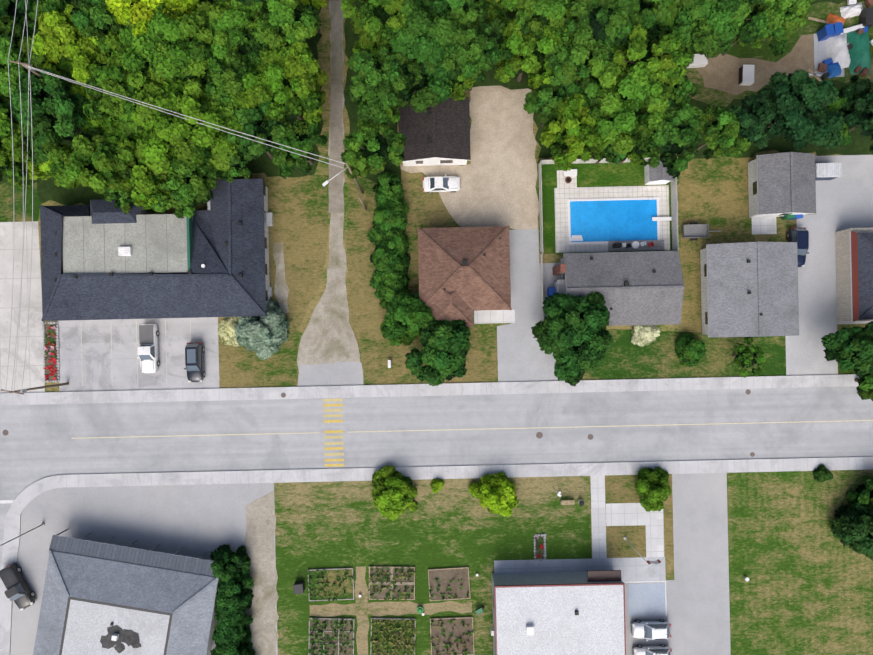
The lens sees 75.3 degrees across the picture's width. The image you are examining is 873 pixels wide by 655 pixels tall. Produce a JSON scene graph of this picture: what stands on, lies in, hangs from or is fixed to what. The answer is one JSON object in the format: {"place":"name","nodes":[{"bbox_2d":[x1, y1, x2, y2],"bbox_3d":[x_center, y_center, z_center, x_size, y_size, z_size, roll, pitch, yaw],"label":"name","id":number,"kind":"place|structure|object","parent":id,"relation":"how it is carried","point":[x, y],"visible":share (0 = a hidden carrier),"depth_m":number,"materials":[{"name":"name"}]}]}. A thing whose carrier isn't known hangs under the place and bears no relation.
{"place":"outdoors","nodes":[
{"label":"outdoors","id":0,"kind":"place"},
{"bbox_2d":[0,182,40,221],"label":"lawn","id":1,"kind":"structure","parent":0,"point":[11,208],"depth_m":69.97,"materials":[{"name":"green plant"}]},
{"bbox_2d":[33,528,218,654],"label":"building","id":2,"kind":"structure","parent":0,"point":[160,603],"depth_m":66.08,"materials":[{"name":"grey"}]},
{"bbox_2d":[39,179,272,321],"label":"building","id":3,"kind":"structure","parent":0,"point":[103,260],"depth_m":65.56,"materials":[{"name":"stone"}]},
{"bbox_2d":[0,0,323,204],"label":"forest floor","id":4,"kind":"structure","parent":0,"point":[48,189],"depth_m":69.97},
{"bbox_2d":[0,102,29,182],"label":"tree","id":5,"kind":"object","parent":4,"relation":"on","point":[7,130],"visible":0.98,"depth_m":59.07,"materials":[{"name":"green plant"}]},
{"bbox_2d":[0,15,46,112],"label":"tree","id":6,"kind":"object","parent":4,"relation":"on","point":[6,36],"visible":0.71,"depth_m":59.13,"materials":[{"name":"green plant"}]},
{"bbox_2d":[5,61,89,165],"bbox_3d":[-42.065,-23.029,64.151,9.242,11.763,11.350,-1,90,0],"label":"tree","id":7,"kind":"object","parent":4,"relation":"on","point":[58,115],"visible":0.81,"depth_m":59.57,"materials":[{"name":"green plant"}]},
{"bbox_2d":[28,4,99,95],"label":"tree","id":8,"kind":"object","parent":4,"relation":"on","point":[61,43],"visible":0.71,"depth_m":60.09,"materials":[{"name":"green plant"}]},
{"bbox_2d":[41,127,135,193],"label":"tree","id":9,"kind":"object","parent":4,"relation":"on","point":[94,165],"visible":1,"depth_m":58.86,"materials":[{"name":"green plant"}]},
{"bbox_2d":[70,0,137,41],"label":"tree","id":10,"kind":"object","parent":4,"relation":"on","point":[89,18],"visible":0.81,"depth_m":58.61,"materials":[{"name":"green plant"}]},
{"bbox_2d":[82,49,159,135],"bbox_3d":[-32.988,-25.195,64.089,7.838,11.903,9.764,40,90,0],"label":"tree","id":11,"kind":"object","parent":4,"relation":"on","point":[122,81],"visible":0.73,"depth_m":59.32,"materials":[{"name":"green plant"}]},
{"bbox_2d":[101,116,174,194],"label":"tree","id":12,"kind":"object","parent":4,"relation":"on","point":[141,176],"visible":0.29,"depth_m":60.57,"materials":[{"name":"green plant"}]},
{"bbox_2d":[102,0,199,36],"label":"tree","id":13,"kind":"object","parent":4,"relation":"on","point":[140,13],"visible":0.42,"depth_m":59.51,"materials":[{"name":"green plant"}]},
{"bbox_2d":[106,2,239,88],"bbox_3d":[-28.668,-30.119,64.146,14.386,11.770,10.938,-1,90,0],"label":"tree","id":14,"kind":"object","parent":4,"relation":"on","point":[168,49],"visible":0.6,"depth_m":59.13,"materials":[{"name":"green plant"}]},
{"bbox_2d":[131,79,242,178],"bbox_3d":[-26.292,-21.595,64.003,12.851,12.099,11.068,-1,90,0],"label":"tree","id":15,"kind":"object","parent":4,"relation":"on","point":[192,143],"visible":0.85,"depth_m":59.69,"materials":[{"name":"green plant"}]},
{"bbox_2d":[197,51,247,121],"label":"tree","id":16,"kind":"object","parent":4,"relation":"on","point":[222,79],"visible":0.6,"depth_m":60.13,"materials":[{"name":"green plant"}]},
{"bbox_2d":[184,0,269,82],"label":"tree","id":17,"kind":"object","parent":4,"relation":"on","point":[225,22],"visible":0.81,"depth_m":60.47,"materials":[{"name":"green plant"}]},
{"bbox_2d":[215,101,282,168],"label":"tree","id":18,"kind":"object","parent":4,"relation":"on","point":[252,122],"visible":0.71,"depth_m":60.74,"materials":[{"name":"green plant"}]},
{"bbox_2d":[238,42,327,141],"bbox_3d":[-17.225,-25.869,64.423,10.657,11.230,10.622,-1,90,0],"label":"tree","id":19,"kind":"object","parent":4,"relation":"on","point":[287,82],"visible":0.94,"depth_m":60.31,"materials":[{"name":"green plant"}]},
{"bbox_2d":[249,0,321,49],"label":"tree","id":20,"kind":"object","parent":4,"relation":"on","point":[294,21],"visible":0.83,"depth_m":60.26,"materials":[{"name":"green plant"}]},
{"bbox_2d":[266,119,327,178],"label":"tree","id":21,"kind":"object","parent":4,"relation":"on","point":[285,134],"visible":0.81,"depth_m":61.76,"materials":[{"name":"green plant"}]},
{"bbox_2d":[218,175,328,387],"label":"lawn island","id":22,"kind":"structure","parent":0,"point":[298,208],"depth_m":69.97,"materials":[{"name":"green plant"}]},
{"bbox_2d":[231,298,289,359],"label":"tree","id":23,"kind":"object","parent":22,"relation":"on","point":[264,338],"visible":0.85,"depth_m":67.50,"materials":[{"name":"plant"}]},
{"bbox_2d":[297,3,359,386],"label":"gravel path","id":24,"kind":"structure","parent":0,"point":[328,335],"depth_m":69.96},
{"bbox_2d":[328,0,343,212],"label":"dirt path","id":25,"kind":"structure","parent":24,"relation":"on","point":[336,197],"depth_m":69.96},
{"bbox_2d":[0,374,858,404],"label":"sidewalk","id":26,"kind":"structure","parent":0,"point":[442,389],"depth_m":69.85,"materials":[{"name":"concrete"}]},
{"bbox_2d":[0,386,872,569],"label":"road","id":27,"kind":"structure","parent":0,"point":[37,443],"depth_m":69.96,"materials":[{"name":"asphalt"}]},
{"bbox_2d":[38,0,840,641],"bbox_3d":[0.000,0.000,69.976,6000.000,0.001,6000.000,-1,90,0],"label":"ground","id":28,"kind":"structure","parent":0,"point":[324,52],"depth_m":69.98,"materials":[{"name":"green plant"}]},
{"bbox_2d":[0,221,44,392],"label":"concrete lot","id":29,"kind":"structure","parent":28,"relation":"on","point":[33,377],"depth_m":69.96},
{"bbox_2d":[42,322,59,382],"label":"flower bed","id":30,"kind":"object","parent":28,"relation":"on","point":[51,346],"visible":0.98,"depth_m":69.87,"materials":[{"name":"plant"}]},
{"bbox_2d":[58,317,218,391],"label":"parking lot","id":31,"kind":"structure","parent":28,"relation":"on","point":[96,368],"depth_m":69.96,"materials":[{"name":"concrete"}]},
{"bbox_2d":[137,324,159,372],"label":"white pickup","id":32,"kind":"object","parent":31,"relation":"on","point":[147,348],"visible":1,"depth_m":68.75,"materials":[{"name":"paint"}]},
{"bbox_2d":[10,483,277,654],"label":"lot","id":33,"kind":"structure","parent":28,"relation":"on","point":[196,521],"depth_m":69.96,"materials":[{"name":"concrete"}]},
{"bbox_2d":[0,563,35,610],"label":"black pickup","id":34,"kind":"object","parent":33,"relation":"on","point":[20,593],"visible":1,"depth_m":68.82,"materials":[{"name":"paint"}]},
{"bbox_2d":[0,475,62,654],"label":"sidewalk corner","id":35,"kind":"object","parent":33,"relation":"on","point":[21,501],"visible":0.81,"depth_m":69.85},
{"bbox_2d":[210,544,254,654],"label":"hedge","id":36,"kind":"object","parent":33,"relation":"on","point":[232,634],"visible":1,"depth_m":67.46,"materials":[{"name":"green plant"}]},
{"bbox_2d":[243,490,278,654],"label":"gravel strip","id":37,"kind":"object","parent":33,"relation":"on","point":[259,544],"visible":0.83,"depth_m":69.95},
{"bbox_2d":[150,160,220,218],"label":"tree","id":38,"kind":"object","parent":28,"relation":"on","point":[187,196],"visible":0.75,"depth_m":61.71,"materials":[{"name":"green plant"}]},
{"bbox_2d":[298,362,362,386],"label":"path apron","id":39,"kind":"object","parent":28,"relation":"on","point":[339,373],"visible":0.93,"depth_m":69.96,"materials":[{"name":"concrete"}]},
{"bbox_2d":[322,163,363,193],"bbox_3d":[-10.366,-15.678,63.726,3.413,12.500,0.340,-39,90,0],"label":"street light","id":40,"kind":"object","parent":28,"relation":"on","point":[326,182],"visible":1,"depth_m":59.44,"materials":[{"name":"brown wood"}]},
{"bbox_2d":[5,0,344,391],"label":"power lines","id":41,"kind":"object","parent":40,"relation":"attached to","point":[29,66],"visible":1,"depth_m":58.27,"materials":[{"name":"silver metal"}]},
{"bbox_2d":[380,289,432,346],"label":"tree","id":42,"kind":"object","parent":28,"relation":"on","point":[412,314],"visible":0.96,"depth_m":66.53,"materials":[{"name":"green plant"}]},
{"bbox_2d":[346,170,497,384],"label":"lawn","id":43,"kind":"structure","parent":28,"relation":"on","point":[367,313],"depth_m":69.97,"materials":[{"name":"green plant"}]},
{"bbox_2d":[367,171,410,308],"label":"hedge","id":44,"kind":"object","parent":43,"relation":"on","point":[390,258],"visible":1,"depth_m":67.36,"materials":[{"name":"green plant"}]},
{"bbox_2d":[274,476,591,654],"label":"park lawn","id":45,"kind":"structure","parent":28,"relation":"on","point":[452,523],"depth_m":69.97,"materials":[{"name":"green plant"}]},
{"bbox_2d":[307,567,353,600],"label":"garden bed","id":46,"kind":"object","parent":45,"relation":"on","point":[327,584],"visible":1,"depth_m":69.81,"materials":[{"name":"plant"}]},
{"bbox_2d":[307,617,354,654],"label":"garden bed","id":47,"kind":"object","parent":45,"relation":"on","point":[331,636],"visible":1,"depth_m":69.79,"materials":[{"name":"plant"}]},
{"bbox_2d":[309,566,471,654],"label":"garden paths","id":48,"kind":"structure","parent":45,"relation":"on","point":[361,608],"depth_m":69.97,"materials":[{"name":"brown soil"}]},
{"bbox_2d":[368,566,415,600],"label":"garden bed","id":49,"kind":"object","parent":45,"relation":"on","point":[392,583],"visible":1,"depth_m":69.77,"materials":[{"name":"brown wood"}]},
{"bbox_2d":[370,617,415,654],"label":"garden bed","id":50,"kind":"object","parent":45,"relation":"on","point":[392,636],"visible":1,"depth_m":69.76,"materials":[{"name":"plant"}]},
{"bbox_2d":[371,465,418,520],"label":"tree","id":51,"kind":"object","parent":45,"relation":"on","point":[394,495],"visible":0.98,"depth_m":68.03,"materials":[{"name":"green plant"}]},
{"bbox_2d":[428,567,470,600],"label":"garden bed","id":52,"kind":"object","parent":45,"relation":"on","point":[453,583],"visible":1,"depth_m":69.81,"materials":[{"name":"soil"}]},
{"bbox_2d":[429,616,473,654],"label":"garden bed","id":53,"kind":"object","parent":45,"relation":"on","point":[452,635],"visible":1,"depth_m":69.81,"materials":[{"name":"soil"}]},
{"bbox_2d":[468,471,518,516],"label":"tree","id":54,"kind":"object","parent":45,"relation":"on","point":[495,493],"visible":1,"depth_m":67.84,"materials":[{"name":"green plant"}]},
{"bbox_2d":[398,96,470,165],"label":"garage","id":55,"kind":"structure","parent":28,"relation":"on","point":[437,134],"depth_m":66.64,"materials":[{"name":"grey"}]},
{"bbox_2d":[405,317,470,385],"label":"tree","id":56,"kind":"object","parent":28,"relation":"on","point":[443,353],"visible":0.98,"depth_m":65.73,"materials":[{"name":"green plant"}]},
{"bbox_2d":[431,290,473,326],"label":"house porch","id":57,"kind":"object","parent":28,"relation":"on","point":[449,305],"visible":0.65,"depth_m":66.58,"materials":[{"name":"brown"}]},
{"bbox_2d":[417,225,511,310],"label":"house","id":58,"kind":"structure","parent":28,"relation":"on","point":[471,265],"depth_m":66.57,"materials":[{"name":"brown"}]},
{"bbox_2d":[401,86,538,229],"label":"gravel lot","id":59,"kind":"structure","parent":28,"relation":"on","point":[498,175],"depth_m":69.96,"materials":[{"name":"gravel"}]},
{"bbox_2d":[491,570,625,654],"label":"building","id":60,"kind":"structure","parent":28,"relation":"on","point":[563,613],"depth_m":66.27,"materials":[{"name":"grey"}]},
{"bbox_2d":[531,291,613,385],"bbox_3d":[15.951,1.270,66.632,9.438,6.866,11.004,-1,90,0],"label":"tree","id":61,"kind":"object","parent":28,"relation":"on","point":[571,337],"visible":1,"depth_m":64.70,"materials":[{"name":"green plant"}]},
{"bbox_2d":[494,557,665,582],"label":"paved walkway","id":62,"kind":"structure","parent":28,"relation":"on","point":[637,569],"depth_m":69.95,"materials":[{"name":"concrete"}]},
{"bbox_2d":[591,475,606,557],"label":"walk","id":63,"kind":"structure","parent":28,"relation":"on","point":[598,514],"depth_m":69.95,"materials":[{"name":"concrete"}]},
{"bbox_2d":[538,161,677,253],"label":"lawn","id":64,"kind":"structure","parent":28,"relation":"on","point":[607,174],"depth_m":69.97,"materials":[{"name":"green plant"}]},
{"bbox_2d":[538,157,678,252],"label":"pool fence","id":65,"kind":"structure","parent":64,"relation":"on","point":[674,211],"depth_m":68.98,"materials":[{"name":"white wood"}]},
{"bbox_2d":[554,185,669,252],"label":"pool deck","id":66,"kind":"structure","parent":64,"relation":"on","point":[562,196],"depth_m":69.92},
{"bbox_2d":[568,196,671,243],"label":"pool","id":67,"kind":"structure","parent":66,"relation":"on","point":[599,221],"depth_m":69.90,"materials":[{"name":"blue"}]},
{"bbox_2d":[552,251,684,325],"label":"house","id":68,"kind":"structure","parent":28,"relation":"on","point":[641,288],"depth_m":66.49,"materials":[{"name":"grey"}]},
{"bbox_2d":[625,580,675,654],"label":"parking lot","id":69,"kind":"structure","parent":28,"relation":"on","point":[632,642],"depth_m":69.96,"materials":[{"name":"concrete"}]},
{"bbox_2d":[629,583,665,615],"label":"accessible bay","id":70,"kind":"object","parent":69,"relation":"on","point":[646,599],"visible":1,"depth_m":69.95,"materials":[{"name":"blue paint"}]},
{"bbox_2d":[558,329,785,380],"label":"front lawn","id":71,"kind":"structure","parent":28,"relation":"on","point":[626,358],"depth_m":69.97,"materials":[{"name":"green plant"}]},
{"bbox_2d":[679,157,754,332],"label":"lawn","id":72,"kind":"structure","parent":28,"relation":"on","point":[714,193],"depth_m":69.97,"materials":[{"name":"green plant"}]},
{"bbox_2d":[700,242,798,336],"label":"house","id":73,"kind":"structure","parent":28,"relation":"on","point":[749,289],"depth_m":66.56,"materials":[{"name":"grey"}]},
{"bbox_2d":[748,152,815,216],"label":"garage","id":74,"kind":"structure","parent":28,"relation":"on","point":[781,184],"depth_m":66.97,"materials":[{"name":"grey"}]},
{"bbox_2d":[63,456,872,487],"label":"sidewalk","id":75,"kind":"structure","parent":0,"point":[454,472],"depth_m":69.85,"materials":[{"name":"concrete"}]},
{"bbox_2d":[497,229,560,381],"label":"driveway","id":76,"kind":"structure","parent":0,"point":[522,357],"depth_m":69.96,"materials":[{"name":"concrete"}]},
{"bbox_2d":[344,0,872,182],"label":"forest floor","id":77,"kind":"structure","parent":0,"point":[859,144],"depth_m":69.97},
{"bbox_2d":[340,119,406,178],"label":"tree","id":78,"kind":"object","parent":77,"relation":"on","point":[377,153],"visible":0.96,"depth_m":60.44,"materials":[{"name":"green plant"}]},
{"bbox_2d":[341,0,419,47],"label":"tree","id":79,"kind":"object","parent":77,"relation":"on","point":[379,22],"visible":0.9,"depth_m":59.93,"materials":[{"name":"green plant"}]},
{"bbox_2d":[346,44,415,123],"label":"tree","id":80,"kind":"object","parent":77,"relation":"on","point":[384,80],"visible":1,"depth_m":59.59,"materials":[{"name":"green plant"}]},
{"bbox_2d":[388,0,466,112],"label":"tree","id":81,"kind":"object","parent":77,"relation":"on","point":[415,41],"visible":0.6,"depth_m":60.30,"materials":[{"name":"green plant"}]},
{"bbox_2d":[429,0,492,25],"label":"tree","id":82,"kind":"object","parent":77,"relation":"on","point":[472,9],"visible":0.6,"depth_m":60.44,"materials":[{"name":"green plant"}]},
{"bbox_2d":[437,18,511,90],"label":"tree","id":83,"kind":"object","parent":77,"relation":"on","point":[475,51],"visible":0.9,"depth_m":59.28,"materials":[{"name":"green plant"}]},
{"bbox_2d":[493,18,564,82],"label":"tree","id":84,"kind":"object","parent":77,"relation":"on","point":[529,51],"visible":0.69,"depth_m":61.05,"materials":[{"name":"green plant"}]},
{"bbox_2d":[515,0,575,43],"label":"tree","id":85,"kind":"object","parent":77,"relation":"on","point":[533,17],"visible":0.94,"depth_m":59.76,"materials":[{"name":"green plant"}]},
{"bbox_2d":[523,74,583,126],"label":"tree","id":86,"kind":"object","parent":77,"relation":"on","point":[546,98],"visible":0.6,"depth_m":61.54,"materials":[{"name":"green plant"}]},
{"bbox_2d":[539,93,605,171],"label":"tree","id":87,"kind":"object","parent":77,"relation":"on","point":[570,139],"visible":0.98,"depth_m":60.55,"materials":[{"name":"green plant"}]},
{"bbox_2d":[545,35,611,106],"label":"tree","id":88,"kind":"object","parent":77,"relation":"on","point":[568,64],"visible":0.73,"depth_m":60.60,"materials":[{"name":"green plant"}]},
{"bbox_2d":[566,0,635,61],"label":"tree","id":89,"kind":"object","parent":77,"relation":"on","point":[608,22],"visible":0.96,"depth_m":59.39,"materials":[{"name":"green plant"}]},
{"bbox_2d":[576,44,674,154],"bbox_3d":[19.529,-24.354,64.369,12.557,11.382,10.362,39,90,0],"label":"tree","id":90,"kind":"object","parent":77,"relation":"on","point":[618,109],"visible":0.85,"depth_m":60.17,"materials":[{"name":"green plant"}]},
{"bbox_2d":[624,0,677,46],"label":"tree","id":91,"kind":"object","parent":77,"relation":"on","point":[645,16],"visible":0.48,"depth_m":60.98,"materials":[{"name":"green plant"}]},
{"bbox_2d":[613,25,694,97],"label":"tree","id":92,"kind":"object","parent":77,"relation":"on","point":[648,60],"visible":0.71,"depth_m":59.12,"materials":[{"name":"green plant"}]},
{"bbox_2d":[638,96,703,178],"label":"tree","id":93,"kind":"object","parent":77,"relation":"on","point":[679,131],"visible":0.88,"depth_m":60.50,"materials":[{"name":"green plant"}]},
{"bbox_2d":[657,0,768,58],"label":"tree","id":94,"kind":"object","parent":77,"relation":"on","point":[710,28],"visible":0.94,"depth_m":60.82,"materials":[{"name":"green plant"}]},
{"bbox_2d":[698,105,750,159],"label":"tree","id":95,"kind":"object","parent":77,"relation":"on","point":[723,137],"visible":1,"depth_m":62.20,"materials":[{"name":"green plant"}]},
{"bbox_2d":[730,93,777,148],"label":"tree","id":96,"kind":"object","parent":77,"relation":"on","point":[754,128],"visible":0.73,"depth_m":62.60,"materials":[{"name":"green plant"}]},
{"bbox_2d":[696,34,814,94],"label":"dirt clearing","id":97,"kind":"structure","parent":77,"relation":"on","point":[720,72],"depth_m":69.96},
{"bbox_2d":[683,0,872,106],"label":"clearing weeds","id":98,"kind":"object","parent":77,"relation":"on","point":[818,10],"visible":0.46,"depth_m":69.97,"materials":[{"name":"green plant"}]},
{"bbox_2d":[750,0,815,55],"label":"tree","id":99,"kind":"object","parent":77,"relation":"on","point":[786,17],"visible":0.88,"depth_m":61.90,"materials":[{"name":"green plant"}]},
{"bbox_2d":[756,68,845,150],"bbox_3d":[39.911,-23.637,64.483,9.793,11.113,8.394,-1,90,0],"label":"tree","id":100,"kind":"object","parent":77,"relation":"on","point":[803,117],"visible":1,"depth_m":60.53,"materials":[{"name":"green plant"}]},
{"bbox_2d":[820,78,872,153],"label":"tree","id":101,"kind":"object","parent":77,"relation":"on","point":[860,116],"visible":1,"depth_m":60.81,"materials":[{"name":"green plant"}]},
{"bbox_2d":[607,525,645,556],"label":"lawn","id":102,"kind":"structure","parent":0,"point":[618,545],"depth_m":69.97,"materials":[{"name":"green plant"}]},
{"bbox_2d":[606,503,663,556],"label":"walkway","id":103,"kind":"structure","parent":0,"point":[626,514],"depth_m":69.95,"materials":[{"name":"concrete"}]},
{"bbox_2d":[605,474,672,503],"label":"lawn","id":104,"kind":"structure","parent":0,"point":[620,488],"depth_m":69.97,"materials":[{"name":"beige plant"}]},
{"bbox_2d":[635,466,671,511],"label":"tree","id":105,"kind":"object","parent":104,"relation":"on","point":[652,487],"visible":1,"depth_m":68.18,"materials":[{"name":"green plant"}]},
{"bbox_2d":[672,473,730,654],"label":"driveway","id":106,"kind":"structure","parent":0,"point":[701,570],"depth_m":69.96,"materials":[{"name":"concrete"}]},
{"bbox_2d":[727,469,872,654],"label":"lawn","id":107,"kind":"structure","parent":0,"point":[806,588],"depth_m":69.97,"materials":[{"name":"green plant"}]},
{"bbox_2d":[830,499,872,559],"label":"tree","id":108,"kind":"object","parent":107,"relation":"on","point":[852,527],"visible":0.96,"depth_m":67.41,"materials":[{"name":"green plant"}]},
{"bbox_2d":[785,155,872,375],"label":"yard asphalt","id":109,"kind":"structure","parent":0,"point":[844,201],"depth_m":69.96,"materials":[{"name":"asphalt"}]},
{"bbox_2d":[821,321,872,377],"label":"tree","id":110,"kind":"object","parent":109,"relation":"on","point":[848,348],"visible":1,"depth_m":64.61,"materials":[{"name":"green plant"}]},
{"bbox_2d":[835,228,872,320],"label":"building walls","id":111,"kind":"structure","parent":0,"point":[843,276],"depth_m":68.60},
{"bbox_2d":[857,232,872,319],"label":"roof","id":112,"kind":"structure","parent":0,"point":[865,262],"depth_m":66.20,"materials":[{"name":"stone"}]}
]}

